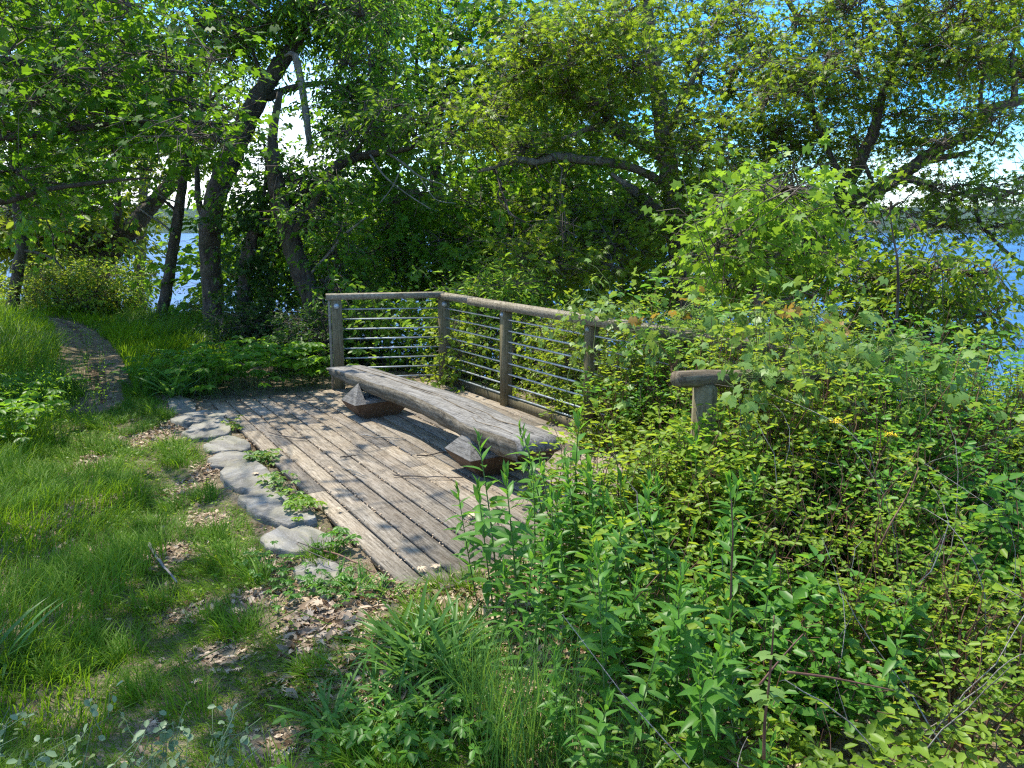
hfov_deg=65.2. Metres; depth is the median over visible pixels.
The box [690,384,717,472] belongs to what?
fence post
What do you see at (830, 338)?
thicket bush
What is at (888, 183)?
sapling
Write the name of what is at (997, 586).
thicket bush
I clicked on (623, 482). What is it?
goldenrod
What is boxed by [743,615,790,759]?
nettle plant
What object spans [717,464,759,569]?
goldenrod
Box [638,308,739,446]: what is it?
thicket bush
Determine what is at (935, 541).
goldenrod
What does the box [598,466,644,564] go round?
goldenrod
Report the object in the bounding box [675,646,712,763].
goldenrod
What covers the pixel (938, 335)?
thicket bush
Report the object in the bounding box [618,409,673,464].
thicket bush
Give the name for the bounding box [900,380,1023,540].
thicket bush
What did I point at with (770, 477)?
thicket bush
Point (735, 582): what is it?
goldenrod
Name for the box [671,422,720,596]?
goldenrod
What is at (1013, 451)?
thicket bush
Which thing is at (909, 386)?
thicket bush
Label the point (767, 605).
goldenrod
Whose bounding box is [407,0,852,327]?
slope oak
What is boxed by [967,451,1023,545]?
thicket bush
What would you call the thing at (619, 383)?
thicket bush
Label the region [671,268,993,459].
climbing vine
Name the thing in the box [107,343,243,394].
leafy plant
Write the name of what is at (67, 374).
seeding grass
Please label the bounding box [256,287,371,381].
shrub
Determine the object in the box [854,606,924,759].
goldenrod
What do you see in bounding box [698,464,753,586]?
goldenrod
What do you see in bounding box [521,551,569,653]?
goldenrod
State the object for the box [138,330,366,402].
creeper bed
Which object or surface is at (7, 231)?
slope tree
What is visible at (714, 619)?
goldenrod
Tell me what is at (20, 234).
trail tree
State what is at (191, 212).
hills
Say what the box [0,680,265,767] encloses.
wilted weed
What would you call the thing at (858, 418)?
thicket bush
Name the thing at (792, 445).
thicket bush
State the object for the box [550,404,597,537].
goldenrod
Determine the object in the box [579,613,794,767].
thicket bush
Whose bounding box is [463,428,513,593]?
goldenrod
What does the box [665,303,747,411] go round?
thicket bush
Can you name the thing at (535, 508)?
goldenrod
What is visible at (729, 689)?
goldenrod
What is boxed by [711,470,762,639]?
goldenrod
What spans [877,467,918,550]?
bramble cane
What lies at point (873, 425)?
thicket bush
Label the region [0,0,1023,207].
sky
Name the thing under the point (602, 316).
climbing vine
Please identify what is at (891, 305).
thicket bush
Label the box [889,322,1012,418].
thicket bush
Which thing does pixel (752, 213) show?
young maple
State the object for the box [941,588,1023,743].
thicket bush
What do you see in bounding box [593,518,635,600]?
goldenrod
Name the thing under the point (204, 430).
edging stone
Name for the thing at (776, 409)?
thicket bush
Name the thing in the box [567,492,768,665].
thicket bush
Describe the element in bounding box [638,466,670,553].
goldenrod
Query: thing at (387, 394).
log bench
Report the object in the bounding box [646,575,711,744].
goldenrod
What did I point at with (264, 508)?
edging stone
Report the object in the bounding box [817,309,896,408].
thicket bush
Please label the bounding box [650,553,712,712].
goldenrod
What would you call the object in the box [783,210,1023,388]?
bush
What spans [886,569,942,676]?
goldenrod
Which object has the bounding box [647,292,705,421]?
thicket bush
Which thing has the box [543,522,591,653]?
goldenrod
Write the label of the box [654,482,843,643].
thicket bush
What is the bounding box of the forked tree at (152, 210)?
[0,55,289,306]
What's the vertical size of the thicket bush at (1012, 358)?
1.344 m
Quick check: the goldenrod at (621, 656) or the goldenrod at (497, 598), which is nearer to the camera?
the goldenrod at (621, 656)
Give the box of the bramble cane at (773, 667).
[758,634,803,685]
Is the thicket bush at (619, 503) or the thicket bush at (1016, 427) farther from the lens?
the thicket bush at (1016, 427)
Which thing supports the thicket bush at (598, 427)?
on the ground at (230, 495)
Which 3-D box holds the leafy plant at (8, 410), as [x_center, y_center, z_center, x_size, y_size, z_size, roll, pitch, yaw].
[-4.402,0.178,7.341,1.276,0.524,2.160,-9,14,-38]
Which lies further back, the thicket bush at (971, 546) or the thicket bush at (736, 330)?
the thicket bush at (736, 330)
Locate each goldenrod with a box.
[444,480,482,600]
[451,475,510,617]
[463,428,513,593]
[482,459,540,635]
[486,545,507,624]
[486,556,527,663]
[500,537,549,678]
[505,512,537,614]
[507,419,549,541]
[509,506,542,601]
[512,528,556,672]
[516,424,568,582]
[521,469,547,611]
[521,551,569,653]
[526,452,572,599]
[526,483,577,618]
[526,484,570,626]
[536,645,574,749]
[537,671,579,767]
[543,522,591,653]
[544,588,580,694]
[548,497,574,609]
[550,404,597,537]
[553,446,594,591]
[553,474,586,575]
[553,540,604,665]
[557,477,587,559]
[558,453,617,568]
[560,462,597,546]
[562,708,606,767]
[567,688,631,767]
[568,514,612,624]
[568,538,632,766]
[568,559,621,685]
[570,448,593,552]
[570,649,608,750]
[572,469,619,569]
[577,567,634,712]
[585,469,625,528]
[589,509,637,633]
[592,549,633,651]
[593,517,638,585]
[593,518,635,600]
[595,487,624,558]
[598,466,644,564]
[598,488,654,618]
[603,475,646,579]
[607,596,639,716]
[608,626,675,767]
[609,565,656,681]
[619,438,664,565]
[622,477,662,578]
[630,488,677,626]
[633,470,666,585]
[633,560,692,699]
[635,472,685,580]
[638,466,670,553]
[638,476,669,562]
[642,625,689,759]
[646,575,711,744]
[649,519,688,616]
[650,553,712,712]
[655,639,740,767]
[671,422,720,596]
[673,519,702,583]
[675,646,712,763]
[676,658,727,765]
[680,572,732,719]
[687,537,739,651]
[691,618,753,764]
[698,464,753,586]
[706,522,751,626]
[706,598,762,753]
[707,515,757,658]
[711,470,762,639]
[713,466,767,564]
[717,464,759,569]
[718,648,747,706]
[724,533,768,638]
[743,552,792,707]
[744,730,786,767]
[796,501,819,552]
[799,547,837,621]
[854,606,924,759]
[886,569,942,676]
[913,529,950,612]
[978,463,1023,613]
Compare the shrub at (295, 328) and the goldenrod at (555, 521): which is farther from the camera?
the shrub at (295, 328)
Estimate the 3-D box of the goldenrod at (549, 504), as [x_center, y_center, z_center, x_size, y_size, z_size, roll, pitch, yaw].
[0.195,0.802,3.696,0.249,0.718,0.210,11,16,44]
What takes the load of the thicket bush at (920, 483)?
on the ground at (230, 495)
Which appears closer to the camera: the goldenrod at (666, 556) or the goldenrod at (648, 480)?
the goldenrod at (666, 556)
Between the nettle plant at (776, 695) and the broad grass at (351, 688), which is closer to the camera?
the nettle plant at (776, 695)
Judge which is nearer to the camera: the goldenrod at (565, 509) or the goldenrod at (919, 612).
the goldenrod at (919, 612)
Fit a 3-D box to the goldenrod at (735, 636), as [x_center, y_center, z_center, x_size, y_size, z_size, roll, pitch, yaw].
[0.768,1.030,2.796,0.218,0.618,0.197,-8,14,-34]
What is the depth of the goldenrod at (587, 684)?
2.87 m
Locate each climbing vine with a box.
[538,258,729,437]
[627,286,851,427]
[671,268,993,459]
[686,337,867,460]
[754,295,1023,449]
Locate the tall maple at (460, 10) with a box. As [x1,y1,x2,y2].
[299,0,592,359]
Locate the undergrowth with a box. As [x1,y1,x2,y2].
[535,443,1023,767]
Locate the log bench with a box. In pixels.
[326,365,560,476]
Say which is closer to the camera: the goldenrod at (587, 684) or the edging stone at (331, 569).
the goldenrod at (587, 684)
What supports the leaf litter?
on the ground at (230, 495)
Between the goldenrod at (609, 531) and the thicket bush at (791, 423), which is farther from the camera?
the thicket bush at (791, 423)
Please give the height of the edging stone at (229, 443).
0.124 m
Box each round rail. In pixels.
[670,367,844,387]
[715,411,840,449]
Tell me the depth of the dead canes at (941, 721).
3.07 m
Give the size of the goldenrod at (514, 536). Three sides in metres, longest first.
0.909 x 0.266 x 0.260 m
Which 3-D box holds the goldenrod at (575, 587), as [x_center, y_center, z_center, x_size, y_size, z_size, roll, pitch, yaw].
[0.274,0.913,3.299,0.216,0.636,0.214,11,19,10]
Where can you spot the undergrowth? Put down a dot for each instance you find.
(968, 762)
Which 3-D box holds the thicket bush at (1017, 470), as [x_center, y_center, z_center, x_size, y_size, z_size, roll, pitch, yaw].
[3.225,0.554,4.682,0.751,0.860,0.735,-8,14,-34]
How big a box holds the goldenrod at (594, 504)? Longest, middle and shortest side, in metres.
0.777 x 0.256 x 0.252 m
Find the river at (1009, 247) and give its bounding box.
[0,233,1023,412]
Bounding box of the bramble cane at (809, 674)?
[786,671,893,690]
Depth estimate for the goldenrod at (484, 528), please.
3.69 m
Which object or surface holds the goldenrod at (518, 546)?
on the ground at (230, 495)
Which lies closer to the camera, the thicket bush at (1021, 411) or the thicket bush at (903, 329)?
the thicket bush at (1021, 411)
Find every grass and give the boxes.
[0,294,252,745]
[0,307,122,464]
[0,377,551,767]
[0,596,67,678]
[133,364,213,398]
[265,635,487,744]
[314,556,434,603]
[333,574,540,705]
[409,585,758,767]
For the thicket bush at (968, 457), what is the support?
on the ground at (230, 495)
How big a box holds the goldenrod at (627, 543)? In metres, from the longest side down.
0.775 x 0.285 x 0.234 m
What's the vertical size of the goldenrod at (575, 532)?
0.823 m
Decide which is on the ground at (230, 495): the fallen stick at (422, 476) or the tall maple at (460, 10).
the tall maple at (460, 10)
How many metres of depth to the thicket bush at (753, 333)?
5.01 m
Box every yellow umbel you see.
[825,418,842,490]
[880,431,897,496]
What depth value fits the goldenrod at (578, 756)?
2.45 m
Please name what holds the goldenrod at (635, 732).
on the ground at (230, 495)
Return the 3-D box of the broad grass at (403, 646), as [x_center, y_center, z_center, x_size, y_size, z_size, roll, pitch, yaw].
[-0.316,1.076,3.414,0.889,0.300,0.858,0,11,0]
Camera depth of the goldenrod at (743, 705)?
2.97 m
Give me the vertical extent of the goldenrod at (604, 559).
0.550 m
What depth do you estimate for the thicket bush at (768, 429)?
4.48 m
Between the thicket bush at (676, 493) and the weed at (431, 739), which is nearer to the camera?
the weed at (431, 739)
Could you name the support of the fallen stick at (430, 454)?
on the viewing deck
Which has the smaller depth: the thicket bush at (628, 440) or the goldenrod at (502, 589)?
the goldenrod at (502, 589)
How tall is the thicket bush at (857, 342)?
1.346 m
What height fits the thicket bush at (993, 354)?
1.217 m
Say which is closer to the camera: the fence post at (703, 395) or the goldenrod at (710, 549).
the goldenrod at (710, 549)
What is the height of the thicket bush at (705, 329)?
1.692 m
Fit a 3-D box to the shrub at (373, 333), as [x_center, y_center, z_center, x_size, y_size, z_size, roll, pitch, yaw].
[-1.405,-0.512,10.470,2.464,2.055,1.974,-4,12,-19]
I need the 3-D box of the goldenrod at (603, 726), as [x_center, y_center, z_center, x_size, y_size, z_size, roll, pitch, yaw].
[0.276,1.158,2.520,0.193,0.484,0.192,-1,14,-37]
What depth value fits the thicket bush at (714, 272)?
6.49 m
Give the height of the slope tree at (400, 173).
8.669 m
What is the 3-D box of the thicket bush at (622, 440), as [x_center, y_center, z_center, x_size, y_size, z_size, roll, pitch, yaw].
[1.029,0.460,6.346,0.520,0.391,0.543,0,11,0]
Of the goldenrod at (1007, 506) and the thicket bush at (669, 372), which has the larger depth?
the thicket bush at (669, 372)
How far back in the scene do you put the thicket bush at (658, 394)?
5.41 m
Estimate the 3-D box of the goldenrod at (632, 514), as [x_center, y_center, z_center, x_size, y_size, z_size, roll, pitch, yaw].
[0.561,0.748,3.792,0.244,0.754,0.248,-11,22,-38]
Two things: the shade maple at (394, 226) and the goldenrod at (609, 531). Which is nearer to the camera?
the goldenrod at (609, 531)
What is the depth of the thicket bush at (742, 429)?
4.21 m
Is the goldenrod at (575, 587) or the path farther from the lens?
the path
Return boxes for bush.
[510,423,634,558]
[534,544,745,711]
[539,376,582,424]
[545,434,704,584]
[560,397,679,566]
[562,406,626,454]
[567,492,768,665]
[568,283,671,418]
[569,361,623,429]
[574,277,687,462]
[577,345,640,419]
[579,332,662,444]
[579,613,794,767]
[601,314,689,449]
[602,316,665,438]
[603,393,681,474]
[607,422,649,459]
[612,424,700,555]
[615,271,717,415]
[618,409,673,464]
[619,356,687,417]
[620,326,717,447]
[630,405,686,494]
[637,387,736,453]
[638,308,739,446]
[643,515,859,689]
[645,252,762,391]
[645,423,777,530]
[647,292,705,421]
[647,397,747,554]
[649,411,769,565]
[650,306,775,450]
[650,432,789,596]
[652,294,792,454]
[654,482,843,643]
[659,253,755,419]
[659,399,796,539]
[664,305,793,431]
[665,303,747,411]
[669,418,842,584]
[669,439,805,589]
[676,291,817,454]
[691,544,988,734]
[696,280,832,412]
[697,592,886,745]
[708,306,866,450]
[709,438,927,613]
[714,666,935,767]
[717,347,920,570]
[717,419,794,494]
[723,364,854,505]
[725,333,866,471]
[731,378,847,572]
[748,451,997,664]
[755,303,849,391]
[755,354,878,524]
[758,292,898,431]
[758,373,968,597]
[758,399,874,565]
[767,350,886,447]
[768,274,905,430]
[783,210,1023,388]
[784,315,942,471]
[794,355,942,561]
[797,345,903,428]
[799,422,995,569]
[809,373,958,497]
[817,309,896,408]
[821,442,955,603]
[830,310,976,466]
[832,703,998,767]
[833,533,1022,720]
[836,304,956,436]
[837,581,1023,767]
[843,335,1023,557]
[845,306,1023,480]
[850,460,1021,595]
[854,481,1023,645]
[866,347,952,421]
[881,336,1017,506]
[883,418,1022,565]
[885,332,1023,489]
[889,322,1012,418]
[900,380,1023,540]
[917,338,1004,447]
[924,548,1023,687]
[936,460,1023,634]
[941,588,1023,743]
[952,501,1023,595]
[964,335,1023,494]
[966,369,1023,525]
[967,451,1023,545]
[982,330,1023,448]
[982,429,1023,500]
[986,426,1023,517]
[988,370,1023,470]
[1001,384,1023,466]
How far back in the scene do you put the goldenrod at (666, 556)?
3.37 m
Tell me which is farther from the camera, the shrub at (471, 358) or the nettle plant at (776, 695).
the shrub at (471, 358)
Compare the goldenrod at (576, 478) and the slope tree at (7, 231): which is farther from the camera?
the slope tree at (7, 231)
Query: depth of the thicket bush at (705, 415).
4.17 m
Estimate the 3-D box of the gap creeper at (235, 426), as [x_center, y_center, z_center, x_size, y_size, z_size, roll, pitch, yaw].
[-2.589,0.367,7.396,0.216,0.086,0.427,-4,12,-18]
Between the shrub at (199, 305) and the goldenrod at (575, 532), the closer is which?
the goldenrod at (575, 532)
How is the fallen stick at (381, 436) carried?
on the viewing deck
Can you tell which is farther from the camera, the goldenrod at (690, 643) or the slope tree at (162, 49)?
the slope tree at (162, 49)
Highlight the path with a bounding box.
[46,318,115,403]
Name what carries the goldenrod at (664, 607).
on the ground at (230, 495)
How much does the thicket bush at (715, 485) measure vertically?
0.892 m
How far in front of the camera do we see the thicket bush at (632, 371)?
6.09 m
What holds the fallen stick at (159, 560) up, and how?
on the ground at (230, 495)
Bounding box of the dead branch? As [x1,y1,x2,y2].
[284,51,313,154]
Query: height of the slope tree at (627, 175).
13.201 m
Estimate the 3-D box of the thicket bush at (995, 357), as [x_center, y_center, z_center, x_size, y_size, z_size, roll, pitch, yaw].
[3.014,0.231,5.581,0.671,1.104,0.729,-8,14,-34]
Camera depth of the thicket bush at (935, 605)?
3.39 m
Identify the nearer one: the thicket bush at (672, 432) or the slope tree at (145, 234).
the thicket bush at (672, 432)
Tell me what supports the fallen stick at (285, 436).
on the viewing deck
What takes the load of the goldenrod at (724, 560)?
on the ground at (230, 495)
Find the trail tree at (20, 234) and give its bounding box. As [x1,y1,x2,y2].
[0,0,216,309]
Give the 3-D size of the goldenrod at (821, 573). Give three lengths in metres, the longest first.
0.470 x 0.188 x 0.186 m
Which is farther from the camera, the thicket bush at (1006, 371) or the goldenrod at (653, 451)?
the thicket bush at (1006, 371)
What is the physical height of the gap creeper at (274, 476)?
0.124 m
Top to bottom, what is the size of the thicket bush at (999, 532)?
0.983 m
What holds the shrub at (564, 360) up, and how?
on the ground at (230, 495)
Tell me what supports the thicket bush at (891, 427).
on the ground at (230, 495)
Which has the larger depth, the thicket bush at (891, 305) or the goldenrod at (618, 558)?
the thicket bush at (891, 305)
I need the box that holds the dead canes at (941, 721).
[562,346,1023,767]
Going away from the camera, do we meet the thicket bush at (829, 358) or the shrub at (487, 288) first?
the thicket bush at (829, 358)
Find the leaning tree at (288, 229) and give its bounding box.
[229,92,387,335]
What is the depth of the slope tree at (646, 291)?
16.28 m
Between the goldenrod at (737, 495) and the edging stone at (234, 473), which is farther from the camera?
the edging stone at (234, 473)
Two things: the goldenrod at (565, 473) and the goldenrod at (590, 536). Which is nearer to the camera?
the goldenrod at (590, 536)
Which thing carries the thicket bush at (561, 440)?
on the ground at (230, 495)
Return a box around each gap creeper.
[221,415,243,430]
[242,448,282,466]
[254,470,303,499]
[282,488,327,520]
[310,526,361,553]
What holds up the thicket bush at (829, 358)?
on the ground at (230, 495)
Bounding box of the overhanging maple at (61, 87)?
[0,0,322,247]
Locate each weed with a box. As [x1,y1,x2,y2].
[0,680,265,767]
[211,540,394,610]
[270,675,504,767]
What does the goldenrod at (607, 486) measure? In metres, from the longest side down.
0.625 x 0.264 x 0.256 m
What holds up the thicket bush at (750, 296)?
on the ground at (230, 495)
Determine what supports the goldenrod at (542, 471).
on the ground at (230, 495)
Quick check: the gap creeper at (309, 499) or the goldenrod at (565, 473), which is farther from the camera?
the gap creeper at (309, 499)
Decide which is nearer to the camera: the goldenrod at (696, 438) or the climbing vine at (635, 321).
the goldenrod at (696, 438)
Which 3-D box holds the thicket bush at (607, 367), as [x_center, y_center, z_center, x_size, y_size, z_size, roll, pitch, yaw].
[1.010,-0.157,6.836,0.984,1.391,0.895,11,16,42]
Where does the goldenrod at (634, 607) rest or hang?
on the ground at (230, 495)
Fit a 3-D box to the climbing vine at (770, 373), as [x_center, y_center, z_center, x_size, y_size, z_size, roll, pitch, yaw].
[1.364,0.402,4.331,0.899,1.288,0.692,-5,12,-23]
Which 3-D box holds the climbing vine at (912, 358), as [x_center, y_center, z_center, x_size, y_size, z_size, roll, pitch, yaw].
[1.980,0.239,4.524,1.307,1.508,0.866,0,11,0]
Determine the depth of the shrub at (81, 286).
15.05 m
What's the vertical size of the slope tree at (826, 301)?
8.700 m
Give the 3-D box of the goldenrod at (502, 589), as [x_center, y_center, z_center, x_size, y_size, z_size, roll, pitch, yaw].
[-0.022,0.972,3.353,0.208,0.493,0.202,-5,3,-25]
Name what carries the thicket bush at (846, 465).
on the ground at (230, 495)
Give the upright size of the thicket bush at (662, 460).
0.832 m
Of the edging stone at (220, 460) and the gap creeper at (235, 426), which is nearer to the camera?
the edging stone at (220, 460)
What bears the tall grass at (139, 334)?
on the ground at (230, 495)
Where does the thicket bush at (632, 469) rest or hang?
on the ground at (230, 495)
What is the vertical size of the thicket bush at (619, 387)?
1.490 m
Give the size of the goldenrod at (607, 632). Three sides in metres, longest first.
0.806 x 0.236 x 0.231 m
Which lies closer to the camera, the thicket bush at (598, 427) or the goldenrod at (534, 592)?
the goldenrod at (534, 592)
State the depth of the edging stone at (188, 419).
7.70 m
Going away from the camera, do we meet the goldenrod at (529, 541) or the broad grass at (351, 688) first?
the broad grass at (351, 688)
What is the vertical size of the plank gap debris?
0.035 m
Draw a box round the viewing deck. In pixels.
[211,376,641,590]
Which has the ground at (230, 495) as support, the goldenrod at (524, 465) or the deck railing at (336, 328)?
the goldenrod at (524, 465)
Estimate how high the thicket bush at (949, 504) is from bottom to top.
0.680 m
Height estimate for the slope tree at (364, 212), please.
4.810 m
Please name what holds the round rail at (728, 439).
attached to the fence post at (703, 395)
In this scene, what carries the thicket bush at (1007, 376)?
on the ground at (230, 495)
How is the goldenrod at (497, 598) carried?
on the ground at (230, 495)
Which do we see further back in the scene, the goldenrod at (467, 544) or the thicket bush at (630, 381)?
the thicket bush at (630, 381)
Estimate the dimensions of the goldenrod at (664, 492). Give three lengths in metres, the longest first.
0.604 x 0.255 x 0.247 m
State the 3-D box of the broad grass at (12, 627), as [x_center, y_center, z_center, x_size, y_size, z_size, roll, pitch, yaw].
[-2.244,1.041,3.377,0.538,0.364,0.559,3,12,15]
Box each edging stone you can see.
[167,395,195,415]
[170,409,225,427]
[181,416,231,442]
[203,435,251,454]
[207,451,251,470]
[220,459,275,494]
[237,490,317,528]
[260,525,337,558]
[293,557,343,588]
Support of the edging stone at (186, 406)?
on the ground at (230, 495)
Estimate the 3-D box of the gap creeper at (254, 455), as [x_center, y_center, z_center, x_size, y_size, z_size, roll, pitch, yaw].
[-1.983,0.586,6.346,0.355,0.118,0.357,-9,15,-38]
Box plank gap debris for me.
[215,390,627,586]
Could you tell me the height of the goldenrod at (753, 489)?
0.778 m
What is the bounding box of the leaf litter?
[1,330,1023,767]
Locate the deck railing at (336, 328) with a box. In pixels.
[326,291,797,426]
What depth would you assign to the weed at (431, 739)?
2.88 m
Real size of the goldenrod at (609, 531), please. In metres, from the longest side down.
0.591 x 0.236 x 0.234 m
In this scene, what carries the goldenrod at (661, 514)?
on the ground at (230, 495)
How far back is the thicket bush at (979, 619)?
3.11 m
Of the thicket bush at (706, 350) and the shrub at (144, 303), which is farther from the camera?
the shrub at (144, 303)
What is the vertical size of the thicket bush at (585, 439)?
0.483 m
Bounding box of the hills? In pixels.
[12,204,1023,232]
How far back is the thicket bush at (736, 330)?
4.80 m
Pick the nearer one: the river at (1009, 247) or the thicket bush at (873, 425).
the thicket bush at (873, 425)
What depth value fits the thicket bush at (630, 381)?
6.38 m
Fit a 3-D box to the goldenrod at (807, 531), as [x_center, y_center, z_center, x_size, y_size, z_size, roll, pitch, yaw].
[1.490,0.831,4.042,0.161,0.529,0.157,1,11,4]
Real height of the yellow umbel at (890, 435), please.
0.364 m
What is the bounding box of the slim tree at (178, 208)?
[104,11,247,312]
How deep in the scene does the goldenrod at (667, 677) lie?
2.76 m
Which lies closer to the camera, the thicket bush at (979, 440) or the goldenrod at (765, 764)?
the goldenrod at (765, 764)
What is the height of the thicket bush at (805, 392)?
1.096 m
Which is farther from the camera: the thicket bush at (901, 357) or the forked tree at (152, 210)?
the forked tree at (152, 210)
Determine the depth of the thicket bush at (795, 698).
2.90 m
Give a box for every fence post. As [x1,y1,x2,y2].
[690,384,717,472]
[843,387,866,482]
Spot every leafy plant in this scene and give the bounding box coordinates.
[0,371,95,444]
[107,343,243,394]
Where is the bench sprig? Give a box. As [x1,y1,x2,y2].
[489,477,542,507]
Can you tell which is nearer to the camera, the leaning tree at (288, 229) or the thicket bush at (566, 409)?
the thicket bush at (566, 409)
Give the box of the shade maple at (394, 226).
[304,110,630,350]
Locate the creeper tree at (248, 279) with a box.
[175,46,492,336]
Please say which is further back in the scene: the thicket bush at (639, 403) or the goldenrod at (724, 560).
the thicket bush at (639, 403)
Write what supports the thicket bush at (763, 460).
on the ground at (230, 495)
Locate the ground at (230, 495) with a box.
[0,299,1023,767]
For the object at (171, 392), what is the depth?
8.61 m
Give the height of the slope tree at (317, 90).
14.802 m
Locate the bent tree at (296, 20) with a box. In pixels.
[133,0,455,325]
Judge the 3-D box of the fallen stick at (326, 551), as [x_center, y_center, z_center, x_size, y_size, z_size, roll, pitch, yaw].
[-0.892,0.967,4.381,0.457,0.024,0.018,10,15,40]
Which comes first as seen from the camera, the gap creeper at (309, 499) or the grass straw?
the grass straw
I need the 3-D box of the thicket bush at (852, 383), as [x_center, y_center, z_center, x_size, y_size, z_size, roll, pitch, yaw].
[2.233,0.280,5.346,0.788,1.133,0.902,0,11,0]
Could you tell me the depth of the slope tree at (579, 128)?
17.34 m
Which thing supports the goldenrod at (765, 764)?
on the ground at (230, 495)
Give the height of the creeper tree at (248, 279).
4.466 m
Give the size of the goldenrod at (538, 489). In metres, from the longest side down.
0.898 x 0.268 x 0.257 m
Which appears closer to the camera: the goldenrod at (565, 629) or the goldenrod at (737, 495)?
the goldenrod at (565, 629)
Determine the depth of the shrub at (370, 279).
11.87 m
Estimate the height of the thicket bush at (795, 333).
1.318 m
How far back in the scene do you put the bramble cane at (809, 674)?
2.37 m
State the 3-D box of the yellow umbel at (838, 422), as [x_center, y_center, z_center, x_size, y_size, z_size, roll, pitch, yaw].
[1.543,0.340,3.845,0.067,0.365,0.054,4,12,21]
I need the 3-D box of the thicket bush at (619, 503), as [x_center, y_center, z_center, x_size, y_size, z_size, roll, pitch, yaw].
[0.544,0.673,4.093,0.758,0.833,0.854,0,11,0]
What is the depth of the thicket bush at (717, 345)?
4.86 m
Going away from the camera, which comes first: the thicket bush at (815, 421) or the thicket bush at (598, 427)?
the thicket bush at (815, 421)
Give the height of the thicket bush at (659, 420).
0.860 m
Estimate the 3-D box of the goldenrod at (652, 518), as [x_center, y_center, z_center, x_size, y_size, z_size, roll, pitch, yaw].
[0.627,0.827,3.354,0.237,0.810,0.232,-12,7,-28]
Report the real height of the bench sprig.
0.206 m
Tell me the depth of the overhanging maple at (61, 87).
8.96 m
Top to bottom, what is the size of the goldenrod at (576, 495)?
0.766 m
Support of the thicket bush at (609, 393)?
on the ground at (230, 495)
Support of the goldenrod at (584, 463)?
on the ground at (230, 495)
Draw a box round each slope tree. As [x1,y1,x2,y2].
[0,159,162,296]
[7,0,179,298]
[82,27,214,286]
[123,154,378,322]
[226,168,422,321]
[282,1,451,346]
[286,142,429,261]
[437,45,641,376]
[454,24,741,364]
[488,130,739,377]
[613,142,887,326]
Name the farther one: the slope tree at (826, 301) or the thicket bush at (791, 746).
the slope tree at (826, 301)
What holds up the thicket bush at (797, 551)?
on the ground at (230, 495)
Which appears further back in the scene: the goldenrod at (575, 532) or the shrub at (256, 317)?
the shrub at (256, 317)
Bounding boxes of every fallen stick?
[148,542,177,582]
[268,431,306,438]
[296,542,356,568]
[323,550,374,572]
[361,434,405,439]
[393,474,462,477]
[416,452,447,455]
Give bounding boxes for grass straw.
[162,610,329,677]
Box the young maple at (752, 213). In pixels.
[641,128,907,361]
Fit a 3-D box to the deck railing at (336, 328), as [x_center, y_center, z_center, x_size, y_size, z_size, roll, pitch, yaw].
[0.261,-0.100,7.507,5.488,1.228,1.207,11,16,43]
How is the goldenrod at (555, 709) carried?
on the ground at (230, 495)
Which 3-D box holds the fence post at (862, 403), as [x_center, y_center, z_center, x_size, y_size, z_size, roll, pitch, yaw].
[2.120,0.498,5.027,0.122,0.963,0.122,0,11,0]
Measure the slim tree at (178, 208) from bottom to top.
5.735 m
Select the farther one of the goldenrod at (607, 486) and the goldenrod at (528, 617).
the goldenrod at (607, 486)
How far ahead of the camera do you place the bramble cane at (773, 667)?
2.45 m
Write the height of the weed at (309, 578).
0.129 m
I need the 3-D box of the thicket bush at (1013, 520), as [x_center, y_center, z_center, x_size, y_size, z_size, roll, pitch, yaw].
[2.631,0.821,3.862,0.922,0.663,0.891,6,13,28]
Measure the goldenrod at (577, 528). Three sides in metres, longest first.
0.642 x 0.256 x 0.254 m
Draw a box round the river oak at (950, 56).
[715,0,1023,360]
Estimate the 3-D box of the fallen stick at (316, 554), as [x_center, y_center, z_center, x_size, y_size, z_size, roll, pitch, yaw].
[-1.012,0.955,4.402,0.592,0.018,0.063,10,15,41]
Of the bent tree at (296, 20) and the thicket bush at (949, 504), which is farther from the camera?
the bent tree at (296, 20)
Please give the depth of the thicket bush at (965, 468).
4.12 m
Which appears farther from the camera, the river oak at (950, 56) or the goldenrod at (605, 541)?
the river oak at (950, 56)
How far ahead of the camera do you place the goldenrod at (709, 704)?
2.52 m
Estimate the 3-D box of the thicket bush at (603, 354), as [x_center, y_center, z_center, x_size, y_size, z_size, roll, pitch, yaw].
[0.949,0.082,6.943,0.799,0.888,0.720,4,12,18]
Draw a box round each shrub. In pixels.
[0,242,156,316]
[91,253,159,313]
[155,287,202,320]
[180,290,309,361]
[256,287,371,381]
[280,238,401,347]
[306,266,467,374]
[405,247,580,385]
[405,277,604,395]
[512,294,667,408]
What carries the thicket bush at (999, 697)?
on the ground at (230, 495)
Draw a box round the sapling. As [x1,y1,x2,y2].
[855,145,969,362]
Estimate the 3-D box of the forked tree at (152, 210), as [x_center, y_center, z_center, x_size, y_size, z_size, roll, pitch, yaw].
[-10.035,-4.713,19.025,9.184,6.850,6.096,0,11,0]
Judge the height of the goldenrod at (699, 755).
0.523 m
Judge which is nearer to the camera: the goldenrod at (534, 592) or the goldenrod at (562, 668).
the goldenrod at (562, 668)
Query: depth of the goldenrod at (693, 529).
3.64 m

